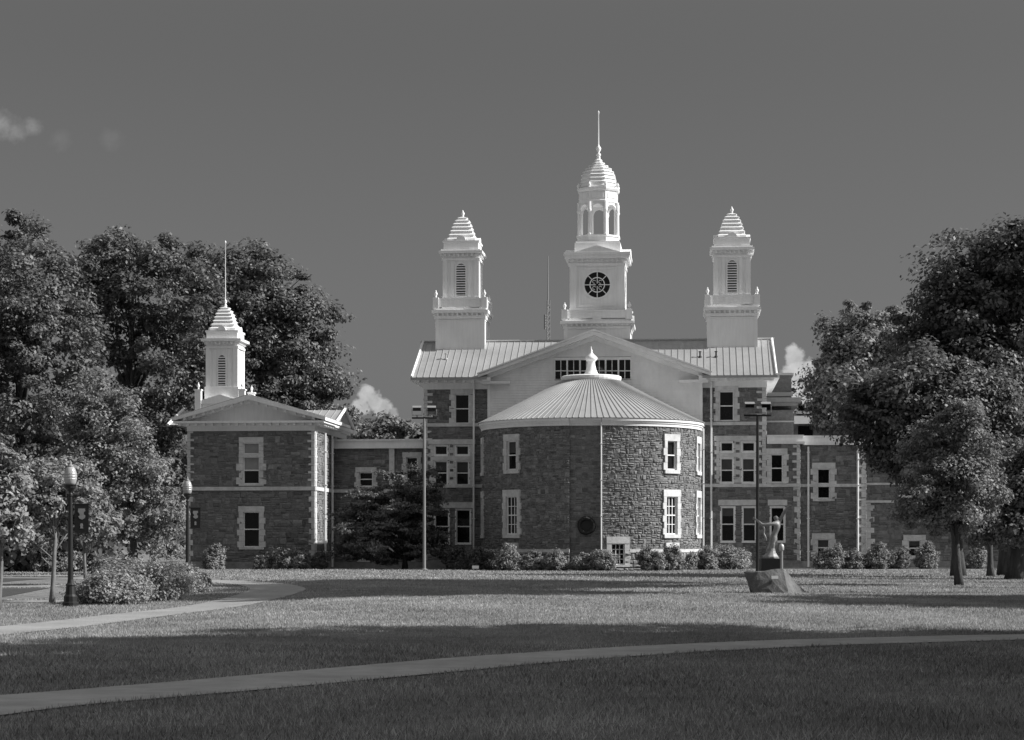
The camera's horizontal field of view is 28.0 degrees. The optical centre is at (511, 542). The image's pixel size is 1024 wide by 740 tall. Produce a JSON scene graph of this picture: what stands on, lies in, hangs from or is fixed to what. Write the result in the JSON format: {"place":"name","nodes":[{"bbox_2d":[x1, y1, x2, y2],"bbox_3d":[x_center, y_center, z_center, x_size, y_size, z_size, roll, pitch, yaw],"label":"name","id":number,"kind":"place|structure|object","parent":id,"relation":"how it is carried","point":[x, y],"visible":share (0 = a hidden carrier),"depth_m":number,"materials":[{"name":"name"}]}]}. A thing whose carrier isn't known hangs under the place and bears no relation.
{"place":"outdoors","nodes":[
{"label":"outdoors","id":0,"kind":"place"},
{"bbox_2d":[2,588,46,596],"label":"road","id":1,"kind":"structure","parent":0,"point":[9,591],"depth_m":73.37,"materials":[{"name":"grey asphalt"}]},
{"bbox_2d":[2,585,60,586],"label":"path","id":2,"kind":"structure","parent":0,"point":[28,585],"depth_m":77.44,"materials":[{"name":"concrete"}]},
{"bbox_2d":[2,600,63,601],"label":"path","id":3,"kind":"structure","parent":0,"point":[29,600],"depth_m":65.57,"materials":[{"name":"concrete"}]},
{"bbox_2d":[3,576,79,581],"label":"road","id":4,"kind":"structure","parent":0,"point":[19,579],"depth_m":88.89,"materials":[{"name":"grey asphalt"}]},
{"bbox_2d":[0,577,305,634],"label":"path","id":5,"kind":"structure","parent":0,"point":[257,591],"depth_m":58.32,"materials":[{"name":"concrete"}]},
{"bbox_2d":[0,544,1023,739],"bbox_3d":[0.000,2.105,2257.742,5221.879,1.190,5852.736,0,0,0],"label":"ground","id":6,"kind":"structure","parent":0,"point":[43,593],"depth_m":30.42,"materials":[{"name":"plant"}]},
{"bbox_2d":[0,440,40,609],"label":"tree","id":7,"kind":"object","parent":6,"relation":"on","point":[16,525],"visible":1,"depth_m":56.68,"materials":[{"name":"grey plant"}]},
{"bbox_2d":[23,548,90,571],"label":"shrub","id":8,"kind":"object","parent":6,"relation":"on","point":[61,557],"visible":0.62,"depth_m":115.22,"materials":[{"name":"grey plant"}]},
{"bbox_2d":[0,208,117,475],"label":"broadleaf tree","id":9,"kind":"object","parent":6,"relation":"on","point":[37,317],"visible":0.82,"depth_m":126.34,"materials":[{"name":"grey plant"}]},
{"bbox_2d":[13,454,120,602],"bbox_3d":[-14.343,-0.463,64.593,3.172,4.752,3.560,0,0,41],"label":"tree","id":10,"kind":"object","parent":6,"relation":"on","point":[49,493],"visible":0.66,"depth_m":64.24,"materials":[{"name":"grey plant"}]},
{"bbox_2d":[62,460,89,606],"bbox_3d":[-12.902,-0.236,60.800,0.800,4.430,0.480,0,0,0],"label":"lamp post","id":11,"kind":"object","parent":6,"relation":"on","point":[81,518],"visible":0.99,"depth_m":60.74,"materials":[{"name":"black metal"}]},
{"bbox_2d":[59,480,123,584],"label":"tree","id":12,"kind":"object","parent":6,"relation":"on","point":[113,515],"visible":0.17,"depth_m":77.80,"materials":[{"name":"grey plant"}]},
{"bbox_2d":[0,418,186,571],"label":"woodland","id":13,"kind":"object","parent":6,"relation":"on","point":[109,548],"visible":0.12,"depth_m":118.24,"materials":[{"name":"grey plant"}]},
{"bbox_2d":[88,555,121,573],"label":"shrub","id":14,"kind":"object","parent":6,"relation":"on","point":[97,558],"visible":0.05,"depth_m":99.67,"materials":[{"name":"grey plant"}]},
{"bbox_2d":[57,563,158,605],"bbox_3d":[-12.358,1.451,63.043,2.966,1.649,2.982,0,0,0],"label":"ornamental bush","id":15,"kind":"object","parent":6,"relation":"on","point":[108,588],"visible":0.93,"depth_m":62.39,"materials":[{"name":"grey plant"}]},
{"bbox_2d":[42,382,189,561],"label":"maple tree","id":16,"kind":"object","parent":6,"relation":"on","point":[90,428],"visible":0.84,"depth_m":101.96,"materials":[{"name":"grey plant"}]},
{"bbox_2d":[82,550,166,581],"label":"ornamental bush","id":17,"kind":"object","parent":6,"relation":"on","point":[112,563],"visible":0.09,"depth_m":70.62,"materials":[{"name":"grey plant"}]},
{"bbox_2d":[37,224,235,559],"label":"broadleaf tree","id":18,"kind":"object","parent":6,"relation":"on","point":[112,282],"visible":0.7,"depth_m":150.52,"materials":[{"name":"grey plant"}]},
{"bbox_2d":[108,552,197,601],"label":"ornamental bush","id":19,"kind":"object","parent":6,"relation":"on","point":[168,580],"visible":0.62,"depth_m":65.49,"materials":[{"name":"grey plant"}]},
{"bbox_2d":[163,558,212,593],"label":"ornamental bush","id":20,"kind":"object","parent":6,"relation":"on","point":[200,586],"visible":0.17,"depth_m":70.77,"materials":[{"name":"grey plant"}]},
{"bbox_2d":[183,476,200,566],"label":"lamp post","id":21,"kind":"object","parent":6,"relation":"on","point":[195,517],"visible":0.91,"depth_m":85.15,"materials":[{"name":"black metal"}]},
{"bbox_2d":[200,543,227,569],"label":"shrub","id":22,"kind":"object","parent":6,"relation":"on","point":[213,557],"visible":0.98,"depth_m":128.67,"materials":[{"name":"grey plant"}]},
{"bbox_2d":[166,241,356,568],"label":"pavilion","id":23,"kind":"structure","parent":6,"relation":"on","point":[260,475],"depth_m":133.03,"materials":[{"name":"stone"}]},
{"bbox_2d":[236,456,265,485],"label":"window","id":24,"kind":"structure","parent":23,"relation":"in","point":[250,475],"depth_m":133.06,"materials":[{"name":"stone"}]},
{"bbox_2d":[237,506,265,548],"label":"window","id":25,"kind":"structure","parent":23,"relation":"in","point":[252,518],"depth_m":132.97,"materials":[{"name":"stone"}]},
{"bbox_2d":[239,437,263,456],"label":"window","id":26,"kind":"structure","parent":23,"relation":"in","point":[249,446],"depth_m":132.90,"materials":[{"name":"stone"}]},
{"bbox_2d":[252,552,272,568],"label":"shrub","id":27,"kind":"object","parent":6,"relation":"on","point":[263,561],"visible":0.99,"depth_m":129.62,"materials":[{"name":"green plant"}]},
{"bbox_2d":[156,237,371,438],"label":"broadleaf tree","id":28,"kind":"object","parent":6,"relation":"on","point":[272,320],"visible":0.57,"depth_m":163.08,"materials":[{"name":"grey plant"}]},
{"bbox_2d":[269,546,294,568],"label":"shrub","id":29,"kind":"object","parent":6,"relation":"on","point":[280,558],"visible":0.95,"depth_m":129.50,"materials":[{"name":"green plant"}]},
{"bbox_2d":[287,546,311,568],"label":"shrub","id":30,"kind":"object","parent":6,"relation":"on","point":[300,560],"visible":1,"depth_m":129.62,"materials":[{"name":"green plant"}]},
{"bbox_2d":[309,549,328,568],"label":"shrub","id":31,"kind":"object","parent":6,"relation":"on","point":[318,560],"visible":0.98,"depth_m":130.68,"materials":[{"name":"grey plant"}]},
{"bbox_2d":[347,415,389,438],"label":"distant tree","id":32,"kind":"object","parent":6,"relation":"on","point":[374,431],"visible":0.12,"depth_m":183.32,"materials":[{"name":"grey plant"}]},
{"bbox_2d":[333,439,422,567],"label":"link wing","id":33,"kind":"structure","parent":6,"relation":"on","point":[357,461],"depth_m":139.19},
{"bbox_2d":[354,467,377,488],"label":"window","id":34,"kind":"structure","parent":33,"relation":"in","point":[364,476],"depth_m":139.28,"materials":[{"name":"stone"}]},
{"bbox_2d":[402,452,421,484],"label":"window","id":35,"kind":"structure","parent":33,"relation":"in","point":[410,457],"depth_m":138.97,"materials":[{"name":"stone"}]},
{"bbox_2d":[324,461,464,568],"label":"dogwood tree","id":36,"kind":"object","parent":6,"relation":"on","point":[386,525],"visible":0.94,"depth_m":129.69,"materials":[{"name":"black plant"}]},
{"bbox_2d":[371,410,422,438],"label":"distant tree","id":37,"kind":"object","parent":6,"relation":"on","point":[396,427],"visible":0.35,"depth_m":183.42,"materials":[{"name":"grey plant"}]},
{"bbox_2d":[410,423,422,438],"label":"distant tree","id":38,"kind":"object","parent":6,"relation":"on","point":[418,434],"visible":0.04,"depth_m":183.94,"materials":[{"name":"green plant"}]},
{"bbox_2d":[412,406,436,569],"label":"floodlight pole","id":39,"kind":"object","parent":6,"relation":"on","point":[429,408],"visible":0.94,"depth_m":123.93,"materials":[{"name":"grey metal"}]},
{"bbox_2d":[515,549,543,570],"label":"shrub","id":40,"kind":"object","parent":6,"relation":"on","point":[530,560],"visible":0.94,"depth_m":122.77,"materials":[{"name":"grey plant"}]},
{"bbox_2d":[540,547,569,570],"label":"shrub","id":41,"kind":"object","parent":6,"relation":"on","point":[554,560],"visible":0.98,"depth_m":122.24,"materials":[{"name":"grey plant"}]},
{"bbox_2d":[567,552,590,570],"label":"shrub","id":42,"kind":"object","parent":6,"relation":"on","point":[576,562],"visible":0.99,"depth_m":121.86,"materials":[{"name":"grey plant"}]},
{"bbox_2d":[478,348,704,569],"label":"rotunda","id":43,"kind":"structure","parent":6,"relation":"on","point":[589,460],"depth_m":126.11,"materials":[{"name":"stone"}]},
{"bbox_2d":[480,437,483,475],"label":"window","id":44,"kind":"structure","parent":43,"relation":"in","point":[481,439],"depth_m":130.75,"materials":[{"name":"stone"}]},
{"bbox_2d":[480,491,484,537],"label":"window","id":45,"kind":"structure","parent":43,"relation":"in","point":[482,494],"depth_m":130.68,"materials":[{"name":"stone"}]},
{"bbox_2d":[503,434,520,473],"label":"window","id":46,"kind":"structure","parent":43,"relation":"in","point":[510,441],"depth_m":127.34,"materials":[{"name":"stone"}]},
{"bbox_2d":[502,489,521,537],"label":"window","id":47,"kind":"structure","parent":43,"relation":"in","point":[511,505],"depth_m":127.34,"materials":[{"name":"stone"}]},
{"bbox_2d":[606,537,629,566],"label":"window","id":48,"kind":"structure","parent":43,"relation":"in","point":[620,546],"depth_m":125.22,"materials":[{"name":"stone"}]},
{"bbox_2d":[662,434,680,473],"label":"window","id":49,"kind":"structure","parent":43,"relation":"in","point":[672,455],"depth_m":127.06,"materials":[{"name":"stone"}]},
{"bbox_2d":[662,489,681,537],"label":"window","id":50,"kind":"structure","parent":43,"relation":"in","point":[671,505],"depth_m":127.06,"materials":[{"name":"stone"}]},
{"bbox_2d":[694,491,701,537],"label":"window","id":51,"kind":"structure","parent":43,"relation":"in","point":[698,494],"depth_m":130.43,"materials":[{"name":"stone"}]},
{"bbox_2d":[695,436,701,475],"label":"window","id":52,"kind":"structure","parent":43,"relation":"in","point":[698,440],"depth_m":129.98,"materials":[{"name":"stone"}]},
{"bbox_2d":[583,549,619,570],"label":"shrub","id":53,"kind":"object","parent":6,"relation":"on","point":[600,559],"visible":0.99,"depth_m":121.37,"materials":[{"name":"grey plant"}]},
{"bbox_2d":[410,111,809,567],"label":"stone hall","id":54,"kind":"structure","parent":6,"relation":"on","point":[467,375],"depth_m":137.77,"materials":[{"name":"stone"}]},
{"bbox_2d":[434,460,448,483],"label":"window","id":55,"kind":"structure","parent":54,"relation":"in","point":[444,464],"depth_m":138.03,"materials":[{"name":"white paint"}]},
{"bbox_2d":[434,445,448,455],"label":"window","id":56,"kind":"structure","parent":54,"relation":"in","point":[439,450],"depth_m":137.99,"materials":[{"name":"white paint"}]},
{"bbox_2d":[434,509,449,544],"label":"window","id":57,"kind":"structure","parent":54,"relation":"in","point":[444,521],"depth_m":138.06,"materials":[{"name":"white paint"}]},
{"bbox_2d":[449,389,472,422],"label":"window","id":58,"kind":"structure","parent":54,"relation":"in","point":[461,399],"depth_m":137.83,"materials":[{"name":"stone"}]},
{"bbox_2d":[455,460,469,483],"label":"window","id":59,"kind":"structure","parent":54,"relation":"in","point":[462,471],"depth_m":137.93,"materials":[{"name":"black glass"}]},
{"bbox_2d":[455,445,469,455],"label":"window","id":60,"kind":"structure","parent":54,"relation":"in","point":[460,450],"depth_m":137.89,"materials":[{"name":"white paint"}]},
{"bbox_2d":[455,509,471,544],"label":"window","id":61,"kind":"structure","parent":54,"relation":"in","point":[463,534],"depth_m":137.93,"materials":[{"name":"black glass"}]},
{"bbox_2d":[555,360,565,378],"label":"window","id":62,"kind":"structure","parent":54,"relation":"in","point":[560,365],"depth_m":136.89,"materials":[{"name":"black glass"}]},
{"bbox_2d":[568,360,578,374],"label":"window","id":63,"kind":"structure","parent":54,"relation":"in","point":[573,365],"depth_m":136.82,"materials":[{"name":"black glass"}]},
{"bbox_2d":[595,360,604,373],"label":"window","id":64,"kind":"structure","parent":54,"relation":"in","point":[600,364],"depth_m":136.65,"materials":[{"name":"black glass"}]},
{"bbox_2d":[606,360,617,374],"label":"window","id":65,"kind":"structure","parent":54,"relation":"in","point":[612,365],"depth_m":136.59,"materials":[{"name":"black glass"}]},
{"bbox_2d":[619,360,629,378],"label":"window","id":66,"kind":"structure","parent":54,"relation":"in","point":[624,365],"depth_m":136.52,"materials":[{"name":"black glass"}]},
{"bbox_2d":[713,386,739,420],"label":"window","id":67,"kind":"structure","parent":54,"relation":"in","point":[726,404],"depth_m":136.25,"materials":[{"name":"stone"}]},
{"bbox_2d":[720,457,733,483],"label":"window","id":68,"kind":"structure","parent":54,"relation":"in","point":[726,463],"depth_m":136.39,"materials":[{"name":"white paint"}]},
{"bbox_2d":[720,441,733,452],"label":"window","id":69,"kind":"structure","parent":54,"relation":"in","point":[725,446],"depth_m":136.35,"materials":[{"name":"white paint"}]},
{"bbox_2d":[720,506,735,542],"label":"window","id":70,"kind":"structure","parent":54,"relation":"in","point":[727,513],"depth_m":136.39,"materials":[{"name":"white paint"}]},
{"bbox_2d":[741,457,755,483],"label":"window","id":71,"kind":"structure","parent":54,"relation":"in","point":[748,464],"depth_m":136.25,"materials":[{"name":"white paint"}]},
{"bbox_2d":[741,441,755,452],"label":"window","id":72,"kind":"structure","parent":54,"relation":"in","point":[746,446],"depth_m":136.22,"materials":[{"name":"white paint"}]},
{"bbox_2d":[742,506,755,542],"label":"window","id":73,"kind":"structure","parent":54,"relation":"in","point":[748,524],"depth_m":136.25,"materials":[{"name":"white paint"}]},
{"bbox_2d":[765,448,788,483],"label":"window","id":74,"kind":"structure","parent":54,"relation":"in","point":[776,470],"depth_m":135.95,"materials":[{"name":"stone"}]},
{"bbox_2d":[770,506,785,542],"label":"window","id":75,"kind":"structure","parent":54,"relation":"in","point":[774,510],"depth_m":136.09,"materials":[{"name":"black glass"}]},
{"bbox_2d":[635,545,667,570],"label":"shrub","id":76,"kind":"object","parent":6,"relation":"on","point":[650,561],"visible":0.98,"depth_m":122.26,"materials":[{"name":"grey plant"}]},
{"bbox_2d":[663,543,685,570],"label":"shrub","id":77,"kind":"object","parent":6,"relation":"on","point":[672,556],"visible":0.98,"depth_m":122.95,"materials":[{"name":"grey plant"}]},
{"bbox_2d":[744,402,770,570],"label":"floodlight pole","id":78,"kind":"object","parent":6,"relation":"on","point":[763,405],"visible":0.79,"depth_m":111.93,"materials":[{"name":"black metal"}]},
{"bbox_2d":[744,569,805,592],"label":"boulder","id":79,"kind":"object","parent":6,"relation":"on","point":[775,580],"visible":0.73,"depth_m":65.54,"materials":[{"name":"stone"}]},
{"bbox_2d":[753,505,792,570],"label":"statue","id":80,"kind":"object","parent":79,"relation":"on","point":[769,559],"visible":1,"depth_m":65.97,"materials":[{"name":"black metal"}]},
{"bbox_2d":[779,544,783,568],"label":"marker post","id":81,"kind":"object","parent":6,"relation":"on","point":[781,547],"visible":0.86,"depth_m":69.45,"materials":[{"name":"grey metal"}]},
{"bbox_2d":[793,404,833,435],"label":"house","id":82,"kind":"structure","parent":6,"relation":"on","point":[800,423],"depth_m":162.08,"materials":[{"name":"stone"}]},
{"bbox_2d":[798,426,812,435],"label":"window","id":83,"kind":"structure","parent":82,"relation":"in","point":[802,430],"depth_m":161.76,"materials":[{"name":"black glass"}]},
{"bbox_2d":[811,543,848,568],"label":"shrub","id":84,"kind":"object","parent":6,"relation":"on","point":[829,558],"visible":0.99,"depth_m":130.62,"materials":[{"name":"grey plant"}]},
{"bbox_2d":[840,548,867,568],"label":"shrub","id":85,"kind":"object","parent":6,"relation":"on","point":[855,560],"visible":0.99,"depth_m":131.13,"materials":[{"name":"grey plant"}]},
{"bbox_2d":[791,299,922,435],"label":"broadleaf tree","id":86,"kind":"object","parent":6,"relation":"on","point":[862,348],"visible":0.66,"depth_m":150.42,"materials":[{"name":"grey plant"}]},
{"bbox_2d":[861,542,892,568],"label":"shrub","id":87,"kind":"object","parent":6,"relation":"on","point":[879,560],"visible":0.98,"depth_m":131.37,"materials":[{"name":"grey plant"}]},
{"bbox_2d":[800,435,1001,567],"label":"wing","id":88,"kind":"structure","parent":6,"relation":"on","point":[850,499],"depth_m":136.41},
{"bbox_2d":[810,463,836,500],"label":"window","id":89,"kind":"structure","parent":88,"relation":"in","point":[823,473],"depth_m":136.39,"materials":[{"name":"stone"}]},
{"bbox_2d":[811,533,835,558],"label":"window","id":90,"kind":"structure","parent":88,"relation":"in","point":[819,541],"depth_m":136.35,"materials":[{"name":"stone"}]},
{"bbox_2d":[902,535,925,558],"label":"window","id":91,"kind":"structure","parent":88,"relation":"in","point":[912,542],"depth_m":138.63,"materials":[{"name":"stone"}]},
{"bbox_2d":[820,335,1023,575],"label":"broadleaf tree","id":92,"kind":"object","parent":6,"relation":"on","point":[914,386],"visible":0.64,"depth_m":96.77,"materials":[{"name":"grey plant"}]},
{"bbox_2d":[882,395,1014,585],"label":"maple tree","id":93,"kind":"object","parent":6,"relation":"on","point":[953,507],"visible":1,"depth_m":76.41,"materials":[{"name":"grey plant"}]},
{"bbox_2d":[874,212,1023,574],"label":"broadleaf tree","id":94,"kind":"object","parent":6,"relation":"on","point":[963,300],"visible":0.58,"depth_m":102.65,"materials":[{"name":"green plant"}]},
{"bbox_2d":[960,435,1023,579],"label":"broadleaf tree","id":95,"kind":"object","parent":6,"relation":"on","point":[1006,533],"visible":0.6,"depth_m":89.37,"materials":[{"name":"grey plant"}]},
{"bbox_2d":[986,453,1008,576],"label":"tree","id":96,"kind":"object","parent":6,"relation":"on","point":[990,570],"visible":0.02,"depth_m":96.88,"materials":[{"name":"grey plant"}]},
{"bbox_2d":[0,634,1023,714],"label":"path","id":97,"kind":"structure","parent":0,"point":[12,703],"depth_m":26.86,"materials":[{"name":"concrete"}]},
{"bbox_2d":[0,0,1023,543],"label":"sky","id":98,"kind":"structure","parent":0,"point":[352,138],"materials":[{"name":"grey"}]},
{"bbox_2d":[544,274,550,339],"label":"radio mast","id":99,"kind":"object","parent":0,"point":[548,304],"visible":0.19,"depth_m":419.93,"materials":[{"name":"grey metal"}]},
{"bbox_2d":[766,373,800,435],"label":"block","id":100,"kind":"structure","parent":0,"point":[782,408],"depth_m":150.35,"materials":[{"name":"stone"}]},
{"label":"planting bed","id":101,"kind":"structure","parent":0,"visible":0},
{"bbox_2d":[439,545,469,569],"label":"shrub","id":102,"kind":"object","parent":101,"relation":"on","point":[451,557],"visible":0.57,"depth_m":129.09,"materials":[{"name":"black plant"}]},
{"bbox_2d":[451,542,503,569],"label":"shrub","id":103,"kind":"object","parent":101,"relation":"on","point":[476,556],"visible":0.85,"depth_m":126.53,"materials":[{"name":"black plant"}]},
{"bbox_2d":[487,543,520,570],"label":"shrub","id":104,"kind":"object","parent":101,"relation":"on","point":[509,556],"visible":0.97,"depth_m":124.04,"materials":[{"name":"grey plant"}]},
{"bbox_2d":[681,551,699,569],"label":"shrub","id":105,"kind":"object","parent":101,"relation":"on","point":[691,559],"visible":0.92,"depth_m":124.89,"materials":[{"name":"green plant"}]},
{"bbox_2d":[696,544,722,569],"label":"shrub","id":106,"kind":"object","parent":101,"relation":"on","point":[707,555],"visible":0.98,"depth_m":125.61,"materials":[{"name":"grey plant"}]},
{"bbox_2d":[713,543,752,569],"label":"shrub","id":107,"kind":"object","parent":101,"relation":"on","point":[730,557],"visible":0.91,"depth_m":128.90,"materials":[{"name":"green plant"}]},
{"bbox_2d":[887,546,911,568],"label":"shrub","id":108,"kind":"object","parent":101,"relation":"on","point":[900,558],"visible":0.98,"depth_m":132.11,"materials":[{"name":"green plant"}]},
{"bbox_2d":[912,540,940,568],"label":"shrub","id":109,"kind":"object","parent":101,"relation":"on","point":[926,555],"visible":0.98,"depth_m":132.69,"materials":[{"name":"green plant"}]},
{"bbox_2d":[965,543,986,568],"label":"shrub","id":110,"kind":"object","parent":101,"relation":"on","point":[977,559],"visible":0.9,"depth_m":132.57,"materials":[{"name":"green plant"}]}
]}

